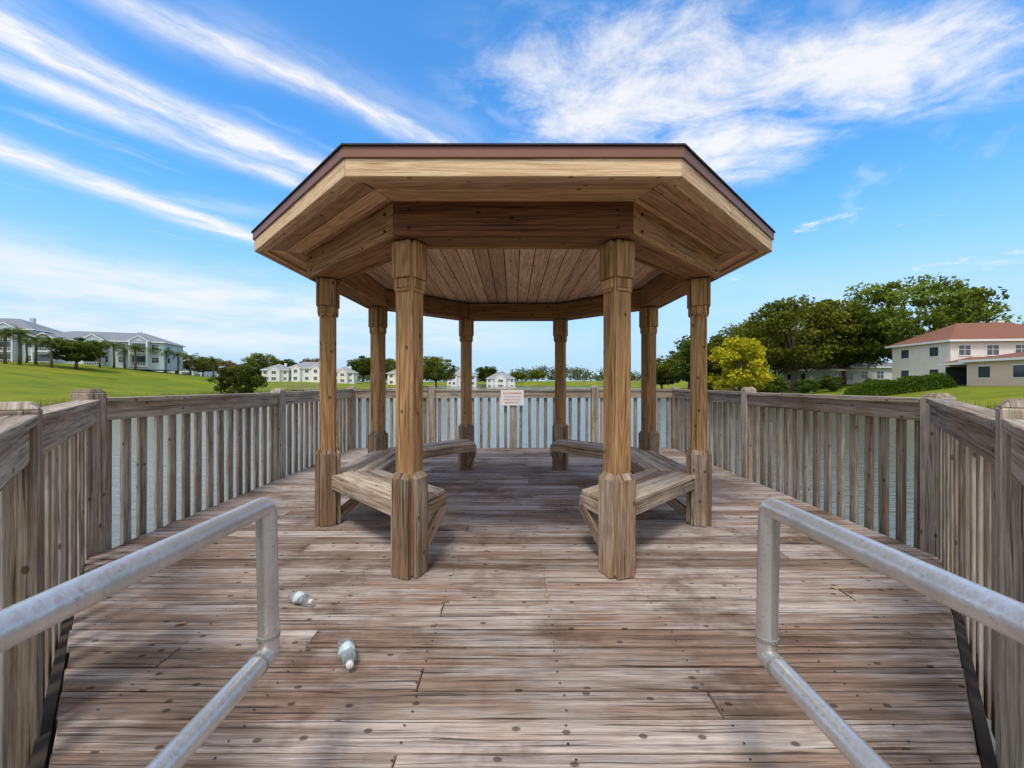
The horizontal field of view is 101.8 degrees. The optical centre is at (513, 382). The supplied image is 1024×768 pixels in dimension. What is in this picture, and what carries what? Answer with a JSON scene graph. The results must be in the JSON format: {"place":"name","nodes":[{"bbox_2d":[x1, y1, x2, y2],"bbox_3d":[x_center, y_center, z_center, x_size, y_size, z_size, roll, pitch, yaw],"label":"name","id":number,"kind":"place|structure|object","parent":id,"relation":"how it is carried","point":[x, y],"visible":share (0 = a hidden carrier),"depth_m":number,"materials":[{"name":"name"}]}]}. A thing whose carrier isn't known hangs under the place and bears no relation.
{"place":"outdoors","nodes":[
{"label":"outdoors","id":0,"kind":"place"},
{"bbox_2d":[0,361,1023,409],"bbox_3d":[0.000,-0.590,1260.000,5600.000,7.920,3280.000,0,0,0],"label":"ground","id":1,"kind":"structure","parent":0,"point":[31,382],"depth_m":67.50,"materials":[{"name":"green plant"}]},
{"bbox_2d":[0,327,23,363],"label":"palm tree","id":2,"kind":"object","parent":1,"relation":"on","point":[2,334],"visible":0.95,"depth_m":75.86,"materials":[{"name":"green plant"}]},
{"bbox_2d":[0,327,42,364],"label":"palm tree","id":3,"kind":"object","parent":1,"relation":"on","point":[19,361],"visible":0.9,"depth_m":77.92,"materials":[{"name":"green plant"}]},
{"bbox_2d":[11,336,40,362],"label":"palm tree","id":4,"kind":"object","parent":1,"relation":"on","point":[26,349],"visible":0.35,"depth_m":83.92,"materials":[{"name":"green plant"}]},
{"bbox_2d":[0,323,53,361],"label":"walls","id":5,"kind":"structure","parent":1,"relation":"on","point":[15,347],"depth_m":92.80,"materials":[{"name":"white paint"}]},
{"bbox_2d":[0,332,24,361],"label":"windows","id":6,"kind":"structure","parent":5,"relation":"attached to","point":[8,355],"depth_m":92.23,"materials":[{"name":"grey glass"}]},
{"bbox_2d":[0,322,56,361],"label":"trim","id":7,"kind":"structure","parent":5,"relation":"attached to","point":[11,351],"depth_m":92.18,"materials":[{"name":"white paint"}]},
{"bbox_2d":[0,318,61,332],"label":"roof","id":8,"kind":"structure","parent":5,"relation":"on","point":[19,323],"depth_m":97.01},
{"bbox_2d":[29,318,35,322],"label":"chimney","id":9,"kind":"object","parent":8,"relation":"on","point":[32,320],"visible":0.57,"depth_m":100.35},
{"bbox_2d":[16,334,48,364],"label":"palm tree","id":10,"kind":"object","parent":1,"relation":"on","point":[35,353],"visible":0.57,"depth_m":81.83,"materials":[{"name":"green plant"}]},
{"bbox_2d":[35,334,68,367],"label":"palm tree","id":11,"kind":"object","parent":1,"relation":"on","point":[50,340],"visible":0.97,"depth_m":79.81,"materials":[{"name":"green plant"}]},
{"bbox_2d":[44,337,110,368],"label":"oak tree","id":12,"kind":"object","parent":1,"relation":"on","point":[77,351],"visible":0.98,"depth_m":83.28,"materials":[{"name":"green plant"}]},
{"bbox_2d":[22,333,182,370],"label":"walls","id":13,"kind":"structure","parent":1,"relation":"on","point":[171,366],"depth_m":100.30,"materials":[{"name":"white paint"}]},
{"bbox_2d":[17,332,185,366],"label":"trim","id":14,"kind":"structure","parent":13,"relation":"attached to","point":[129,353],"depth_m":99.17,"materials":[{"name":"white paint"}]},
{"bbox_2d":[28,343,179,364],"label":"windows","id":15,"kind":"structure","parent":13,"relation":"attached to","point":[45,357],"depth_m":99.60,"materials":[{"name":"grey glass"}]},
{"bbox_2d":[45,331,182,345],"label":"roof","id":16,"kind":"structure","parent":13,"relation":"on","point":[115,336],"depth_m":101.55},
{"bbox_2d":[98,347,112,367],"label":"palm tree","id":17,"kind":"object","parent":1,"relation":"on","point":[99,365],"visible":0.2,"depth_m":91.97,"materials":[{"name":"green plant"}]},
{"bbox_2d":[103,340,127,367],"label":"palm tree","id":18,"kind":"object","parent":1,"relation":"on","point":[117,345],"visible":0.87,"depth_m":95.88,"materials":[{"name":"green plant"}]},
{"bbox_2d":[115,347,127,367],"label":"palm tree","id":19,"kind":"object","parent":1,"relation":"on","point":[124,350],"visible":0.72,"depth_m":99.81,"materials":[{"name":"green plant"}]},
{"bbox_2d":[123,344,147,369],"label":"palm tree","id":20,"kind":"object","parent":1,"relation":"on","point":[134,347],"visible":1,"depth_m":97.88,"materials":[{"name":"green plant"}]},
{"bbox_2d":[152,347,178,372],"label":"palm tree","id":21,"kind":"object","parent":1,"relation":"on","point":[167,350],"visible":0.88,"depth_m":103.88,"materials":[{"name":"green plant"}]},
{"bbox_2d":[167,350,188,373],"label":"palm tree","id":22,"kind":"object","parent":1,"relation":"on","point":[178,354],"visible":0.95,"depth_m":105.87,"materials":[{"name":"green plant"}]},
{"bbox_2d":[163,360,216,376],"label":"walls","id":23,"kind":"structure","parent":1,"relation":"on","point":[209,373],"depth_m":134.84,"materials":[{"name":"white paint"}]},
{"bbox_2d":[181,353,199,374],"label":"palm tree","id":24,"kind":"object","parent":1,"relation":"on","point":[191,358],"visible":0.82,"depth_m":111.82,"materials":[{"name":"green plant"}]},
{"bbox_2d":[183,356,219,376],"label":"oak tree","id":25,"kind":"object","parent":1,"relation":"on","point":[198,364],"visible":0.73,"depth_m":118.61,"materials":[{"name":"green plant"}]},
{"bbox_2d":[203,356,222,377],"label":"palm tree","id":26,"kind":"object","parent":1,"relation":"on","point":[212,359],"visible":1,"depth_m":115.86,"materials":[{"name":"green plant"}]},
{"bbox_2d":[217,360,239,374],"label":"oak tree","id":27,"kind":"object","parent":1,"relation":"on","point":[229,363],"visible":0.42,"depth_m":148.36,"materials":[{"name":"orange plant"}]},
{"bbox_2d":[205,363,268,393],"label":"shrub","id":28,"kind":"object","parent":1,"relation":"on","point":[247,377],"visible":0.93,"depth_m":65.51,"materials":[{"name":"green plant"}]},
{"bbox_2d":[240,352,277,374],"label":"oak tree","id":29,"kind":"object","parent":1,"relation":"on","point":[261,360],"visible":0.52,"depth_m":211.22,"materials":[{"name":"green plant"}]},
{"bbox_2d":[262,366,289,381],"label":"walls","id":30,"kind":"structure","parent":1,"relation":"on","point":[279,375],"depth_m":170.21,"materials":[{"name":"white paint"}]},
{"bbox_2d":[260,364,289,369],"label":"roof","id":31,"kind":"structure","parent":30,"relation":"on","point":[280,367],"depth_m":172.59,"materials":[{"name":"grey"}]},
{"bbox_2d":[264,371,285,379],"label":"windows","id":32,"kind":"structure","parent":30,"relation":"attached to","point":[273,372],"depth_m":169.73,"materials":[{"name":"grey glass"}]},
{"bbox_2d":[272,359,297,366],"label":"oak tree","id":33,"kind":"object","parent":1,"relation":"on","point":[288,362],"visible":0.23,"depth_m":212.38,"materials":[{"name":"green plant"}]},
{"bbox_2d":[288,365,318,381],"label":"walls","id":34,"kind":"structure","parent":1,"relation":"on","point":[301,374],"depth_m":174.02,"materials":[{"name":"white paint"}]},
{"bbox_2d":[286,362,318,367],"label":"roof","id":35,"kind":"structure","parent":34,"relation":"on","point":[306,365],"depth_m":177.16,"materials":[{"name":"grey"}]},
{"bbox_2d":[290,369,316,379],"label":"windows","id":36,"kind":"structure","parent":34,"relation":"attached to","point":[306,371],"depth_m":173.94,"materials":[{"name":"grey glass"}]},
{"bbox_2d":[290,365,317,379],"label":"trim","id":37,"kind":"structure","parent":34,"relation":"attached to","point":[305,369],"depth_m":173.83,"materials":[{"name":"white paint"}]},
{"bbox_2d":[299,358,318,362],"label":"oak tree","id":38,"kind":"object","parent":1,"relation":"on","point":[312,360],"visible":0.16,"depth_m":213.11,"materials":[{"name":"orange plant"}]},
{"bbox_2d":[336,370,357,383],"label":"walls","id":39,"kind":"structure","parent":1,"relation":"on","point":[353,377],"depth_m":180.66,"materials":[{"name":"white paint"}]},
{"bbox_2d":[336,373,351,381],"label":"windows","id":40,"kind":"structure","parent":39,"relation":"attached to","point":[342,380],"depth_m":179.74,"materials":[{"name":"grey glass"}]},
{"bbox_2d":[336,367,355,371],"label":"roof","id":41,"kind":"structure","parent":39,"relation":"on","point":[347,369],"depth_m":183.38,"materials":[{"name":"grey"}]},
{"bbox_2d":[336,369,357,381],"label":"trim","id":42,"kind":"structure","parent":39,"relation":"attached to","point":[349,373],"depth_m":181.44,"materials":[{"name":"white paint"}]},
{"bbox_2d":[346,356,369,381],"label":"oak tree","id":43,"kind":"object","parent":1,"relation":"on","point":[361,365],"visible":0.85,"depth_m":210.80,"materials":[{"name":"green plant"}]},
{"bbox_2d":[386,358,395,377],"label":"oak tree","id":44,"kind":"object","parent":1,"relation":"on","point":[390,363],"visible":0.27,"depth_m":209.98,"materials":[{"name":"green plant"}]},
{"bbox_2d":[388,373,395,384],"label":"walls","id":45,"kind":"structure","parent":1,"relation":"on","point":[393,378],"depth_m":200.00,"materials":[{"name":"white paint"}]},
{"bbox_2d":[423,356,459,386],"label":"oak tree","id":46,"kind":"object","parent":1,"relation":"on","point":[434,368],"visible":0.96,"depth_m":186.25,"materials":[{"name":"green plant"}]},
{"bbox_2d":[447,374,477,385],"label":"walls","id":47,"kind":"structure","parent":1,"relation":"on","point":[457,380],"depth_m":230.00,"materials":[{"name":"white paint"}]},
{"bbox_2d":[449,375,477,384],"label":"trim","id":48,"kind":"structure","parent":47,"relation":"attached to","point":[460,376],"depth_m":229.92,"materials":[{"name":"white paint"}]},
{"bbox_2d":[455,370,475,374],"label":"roof","id":49,"kind":"structure","parent":47,"relation":"on","point":[458,372],"depth_m":231.67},
{"bbox_2d":[475,366,497,380],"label":"oak tree","id":50,"kind":"object","parent":1,"relation":"on","point":[486,372],"visible":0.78,"depth_m":247.19,"materials":[{"name":"green plant"}]},
{"bbox_2d":[486,374,514,385],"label":"walls","id":51,"kind":"structure","parent":1,"relation":"on","point":[503,383],"depth_m":233.55,"materials":[{"name":"white paint"}]},
{"bbox_2d":[487,373,513,377],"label":"roof","id":52,"kind":"structure","parent":51,"relation":"on","point":[506,375],"depth_m":237.54,"materials":[{"name":"grey"}]},
{"bbox_2d":[485,375,515,385],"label":"trim","id":53,"kind":"structure","parent":51,"relation":"attached to","point":[500,379],"depth_m":234.44,"materials":[{"name":"white paint"}]},
{"bbox_2d":[510,371,525,381],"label":"oak tree","id":54,"kind":"object","parent":1,"relation":"on","point":[517,375],"visible":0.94,"depth_m":273.56,"materials":[{"name":"green plant"}]},
{"bbox_2d":[527,370,546,380],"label":"oak tree","id":55,"kind":"object","parent":1,"relation":"on","point":[535,374],"visible":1,"depth_m":268.18,"materials":[{"name":"green plant"}]},
{"bbox_2d":[222,361,891,381],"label":"distant tree line","id":56,"kind":"object","parent":1,"relation":"on","point":[575,373],"visible":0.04,"depth_m":307.32,"materials":[{"name":"green plant"}]},
{"bbox_2d":[656,358,679,388],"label":"oak tree","id":57,"kind":"object","parent":1,"relation":"on","point":[660,379],"visible":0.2,"depth_m":117.89,"materials":[{"name":"green plant"}]},
{"bbox_2d":[656,349,689,388],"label":"oak tree","id":58,"kind":"object","parent":1,"relation":"on","point":[670,361],"visible":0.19,"depth_m":111.13,"materials":[{"name":"green plant"}]},
{"bbox_2d":[666,334,752,380],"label":"oak tree","id":59,"kind":"object","parent":1,"relation":"on","point":[684,347],"visible":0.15,"depth_m":91.86,"materials":[{"name":"green plant"}]},
{"bbox_2d":[707,370,722,390],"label":"shrub","id":60,"kind":"object","parent":1,"relation":"on","point":[709,386],"visible":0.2,"depth_m":88.12,"materials":[{"name":"green plant"}]},
{"bbox_2d":[707,335,775,391],"bbox_3d":[30.838,-1.356,55.814,8.400,10.156,9.042,0,0,-25],"label":"yellow leaved tree","id":61,"kind":"object","parent":1,"relation":"on","point":[739,373],"visible":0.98,"depth_m":55.18,"materials":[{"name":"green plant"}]},
{"bbox_2d":[707,321,802,390],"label":"oak tree","id":62,"kind":"object","parent":1,"relation":"on","point":[719,339],"visible":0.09,"depth_m":85.22,"materials":[{"name":"green plant"}]},
{"bbox_2d":[758,375,791,396],"bbox_3d":[35.727,0.865,57.895,4.844,4.034,4.408,0,0,-17],"label":"shrub","id":63,"kind":"object","parent":1,"relation":"on","point":[778,384],"visible":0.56,"depth_m":56.62,"materials":[{"name":"green plant"}]},
{"bbox_2d":[723,294,888,391],"bbox_3d":[48.516,-6.129,69.939,23.122,16.450,23.428,0,0,9],"label":"oak tree","id":64,"kind":"object","parent":1,"relation":"on","point":[774,325],"visible":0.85,"depth_m":64.42,"materials":[{"name":"green plant"}]},
{"bbox_2d":[792,378,819,393],"bbox_3d":[42.000,0.562,59.910,3.626,2.516,3.299,0,0,-28],"label":"shrub","id":65,"kind":"object","parent":1,"relation":"on","point":[807,384],"visible":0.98,"depth_m":59.34,"materials":[{"name":"green plant"}]},
{"bbox_2d":[783,371,856,385],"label":"walls","id":66,"kind":"structure","parent":1,"relation":"on","point":[809,374],"depth_m":80.00,"materials":[{"name":"grey paint"}]},
{"bbox_2d":[788,373,852,379],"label":"windows","id":67,"kind":"structure","parent":66,"relation":"attached to","point":[820,376],"depth_m":79.96,"materials":[{"name":"grey glass"}]},
{"bbox_2d":[786,363,856,370],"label":"roof","id":68,"kind":"structure","parent":66,"relation":"on","point":[831,367],"depth_m":80.48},
{"bbox_2d":[787,369,861,380],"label":"trim","id":69,"kind":"structure","parent":66,"relation":"attached to","point":[830,373],"depth_m":79.44,"materials":[{"name":"white paint"}]},
{"bbox_2d":[817,375,843,391],"bbox_3d":[45.941,0.110,60.099,3.798,2.635,3.455,0,0,-34],"label":"shrub","id":70,"kind":"object","parent":1,"relation":"on","point":[828,381],"visible":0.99,"depth_m":59.51,"materials":[{"name":"green plant"}]},
{"bbox_2d":[790,321,896,383],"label":"oak tree","id":71,"kind":"object","parent":1,"relation":"on","point":[872,362],"visible":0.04,"depth_m":79.61,"materials":[{"name":"green plant"}]},
{"bbox_2d":[857,368,891,382],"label":"walls","id":72,"kind":"structure","parent":1,"relation":"on","point":[872,373],"depth_m":83.49,"materials":[{"name":"white paint"}]},
{"bbox_2d":[841,360,891,366],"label":"roof","id":73,"kind":"structure","parent":72,"relation":"on","point":[887,364],"depth_m":83.71,"materials":[{"name":"grey"}]},
{"bbox_2d":[861,371,883,378],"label":"windows","id":74,"kind":"structure","parent":72,"relation":"attached to","point":[878,375],"depth_m":83.38,"materials":[{"name":"grey glass"}]},
{"bbox_2d":[853,367,891,378],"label":"trim","id":75,"kind":"structure","parent":72,"relation":"attached to","point":[871,367],"depth_m":83.29,"materials":[{"name":"white paint"}]},
{"bbox_2d":[843,372,957,395],"bbox_3d":[42.624,0.315,46.005,11.470,3.096,1.803,0,0,0],"label":"hedge","id":76,"kind":"object","parent":1,"relation":"on","point":[922,382],"visible":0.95,"depth_m":45.47,"materials":[{"name":"green plant"}]},
{"bbox_2d":[811,272,1021,360],"bbox_3d":[60.160,-7.736,65.187,22.486,17.225,22.395,0,0,3],"label":"oak tree","id":77,"kind":"object","parent":1,"relation":"on","point":[960,297],"visible":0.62,"depth_m":60.72,"materials":[{"name":"green plant"}]},
{"bbox_2d":[892,341,1023,384],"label":"walls","id":78,"kind":"structure","parent":1,"relation":"on","point":[920,361],"depth_m":52.59,"materials":[{"name":"beige paint"}]},
{"bbox_2d":[885,339,1023,385],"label":"trim","id":79,"kind":"structure","parent":78,"relation":"attached to","point":[944,364],"depth_m":49.88,"materials":[{"name":"white paint"}]},
{"bbox_2d":[889,322,1023,362],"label":"roof","id":80,"kind":"structure","parent":78,"relation":"on","point":[1005,330],"depth_m":52.11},
{"bbox_2d":[901,345,1023,384],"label":"windows","id":81,"kind":"structure","parent":78,"relation":"attached to","point":[958,375],"depth_m":50.25,"materials":[{"name":"grey glass"}]},
{"bbox_2d":[968,359,1023,385],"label":"walls","id":82,"kind":"structure","parent":1,"relation":"on","point":[1001,372],"depth_m":43.83,"materials":[{"name":"beige paint"}]},
{"bbox_2d":[958,357,1023,378],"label":"trim","id":83,"kind":"structure","parent":82,"relation":"attached to","point":[995,359],"depth_m":43.80,"materials":[{"name":"white paint"}]},
{"bbox_2d":[967,352,1023,359],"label":"roof","id":84,"kind":"structure","parent":82,"relation":"on","point":[1017,354],"depth_m":43.80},
{"bbox_2d":[978,365,1023,377],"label":"windows","id":85,"kind":"structure","parent":82,"relation":"attached to","point":[984,371],"depth_m":44.51,"materials":[{"name":"grey glass"}]},
{"bbox_2d":[0,0,1023,381],"label":"sky","id":86,"kind":"structure","parent":0,"point":[144,144],"materials":[{"name":"blue"}]},
{"bbox_2d":[45,386,994,751],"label":"lake water","id":87,"kind":"structure","parent":0,"point":[533,444],"depth_m":14.40,"materials":[{"name":"blue liquid"}]},
{"bbox_2d":[281,383,318,390],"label":"lakeside dock","id":88,"kind":"object","parent":87,"relation":"in","point":[302,386],"visible":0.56,"depth_m":98.89,"materials":[{"name":"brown wood"}]},
{"bbox_2d":[2,387,1001,409],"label":"shore reeds","id":89,"kind":"object","parent":87,"relation":"on","point":[357,387],"visible":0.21,"depth_m":54.92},
{"bbox_2d":[29,448,997,767],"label":"wooden deck","id":90,"kind":"structure","parent":87,"relation":"in","point":[475,646],"depth_m":2.01,"materials":[{"name":"wood"}]},
{"bbox_2d":[0,498,279,767],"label":"metal handrail","id":91,"kind":"object","parent":90,"relation":"on","point":[26,619],"visible":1,"depth_m":0.92,"materials":[{"name":"metal"}]},
{"bbox_2d":[0,386,355,767],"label":"wooden railing","id":92,"kind":"object","parent":90,"relation":"on","point":[55,494],"visible":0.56,"depth_m":3.00,"materials":[{"name":"grey wood"}]},
{"bbox_2d":[288,590,313,605],"bbox_3d":[-1.214,1.237,2.382,0.171,0.066,0.072,0,0,25],"label":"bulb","id":93,"kind":"object","parent":90,"relation":"on","point":[301,597],"visible":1,"depth_m":2.36,"materials":[{"name":"white glass"}]},
{"bbox_2d":[337,636,355,668],"bbox_3d":[-0.758,1.233,1.895,0.080,0.072,0.189,0,0,-28],"label":"plastic bottle","id":94,"kind":"object","parent":90,"relation":"on","point":[346,654],"visible":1,"depth_m":1.88,"materials":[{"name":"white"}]},
{"bbox_2d":[332,439,476,546],"bbox_3d":[-1.096,1.020,4.468,1.187,0.403,3.372,0,0,0],"label":"gazebo bench","id":95,"kind":"object","parent":90,"relation":"on","point":[365,479],"visible":0.69,"depth_m":3.64,"materials":[{"name":"wood"}]},
{"bbox_2d":[176,457,837,669],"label":"fallen leaves","id":96,"kind":"object","parent":90,"relation":"on","point":[332,667],"visible":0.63,"depth_m":2.56,"materials":[{"name":"brown plant"}]},
{"bbox_2d":[354,385,672,447],"bbox_3d":[0.000,1.610,8.200,6.230,3.119,0.140,0,0,0],"label":"wooden railing","id":97,"kind":"object","parent":90,"relation":"on","point":[593,393],"visible":0.53,"depth_m":8.20,"materials":[{"name":"grey wood"}]},
{"bbox_2d":[501,390,523,405],"bbox_3d":[-0.020,0.295,8.108,0.450,0.300,0.009,0,0,0],"label":"warning sign","id":98,"kind":"object","parent":97,"relation":"attached to","point":[512,397],"visible":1,"depth_m":8.11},
{"bbox_2d":[251,143,775,579],"bbox_3d":[0.000,-0.453,4.468,4.464,3.440,4.464,0,0,0],"label":"gazebo","id":99,"kind":"object","parent":90,"relation":"on","point":[559,235],"visible":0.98,"depth_m":2.77,"materials":[{"name":"brown wood"}]},
{"bbox_2d":[550,439,694,545],"bbox_3d":[1.096,1.020,4.468,1.187,0.403,3.372,0,0,0],"label":"gazebo bench","id":100,"kind":"object","parent":90,"relation":"on","point":[661,479],"visible":0.68,"depth_m":3.65,"materials":[{"name":"brown wood"}]},
{"bbox_2d":[671,387,1023,767],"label":"wooden railing","id":101,"kind":"object","parent":90,"relation":"on","point":[968,491],"visible":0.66,"depth_m":3.06,"materials":[{"name":"grey wood"}]},
{"bbox_2d":[755,498,1023,767],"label":"metal handrail","id":102,"kind":"object","parent":90,"relation":"on","point":[996,611],"visible":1,"depth_m":0.94,"materials":[{"name":"metal"}]}
]}

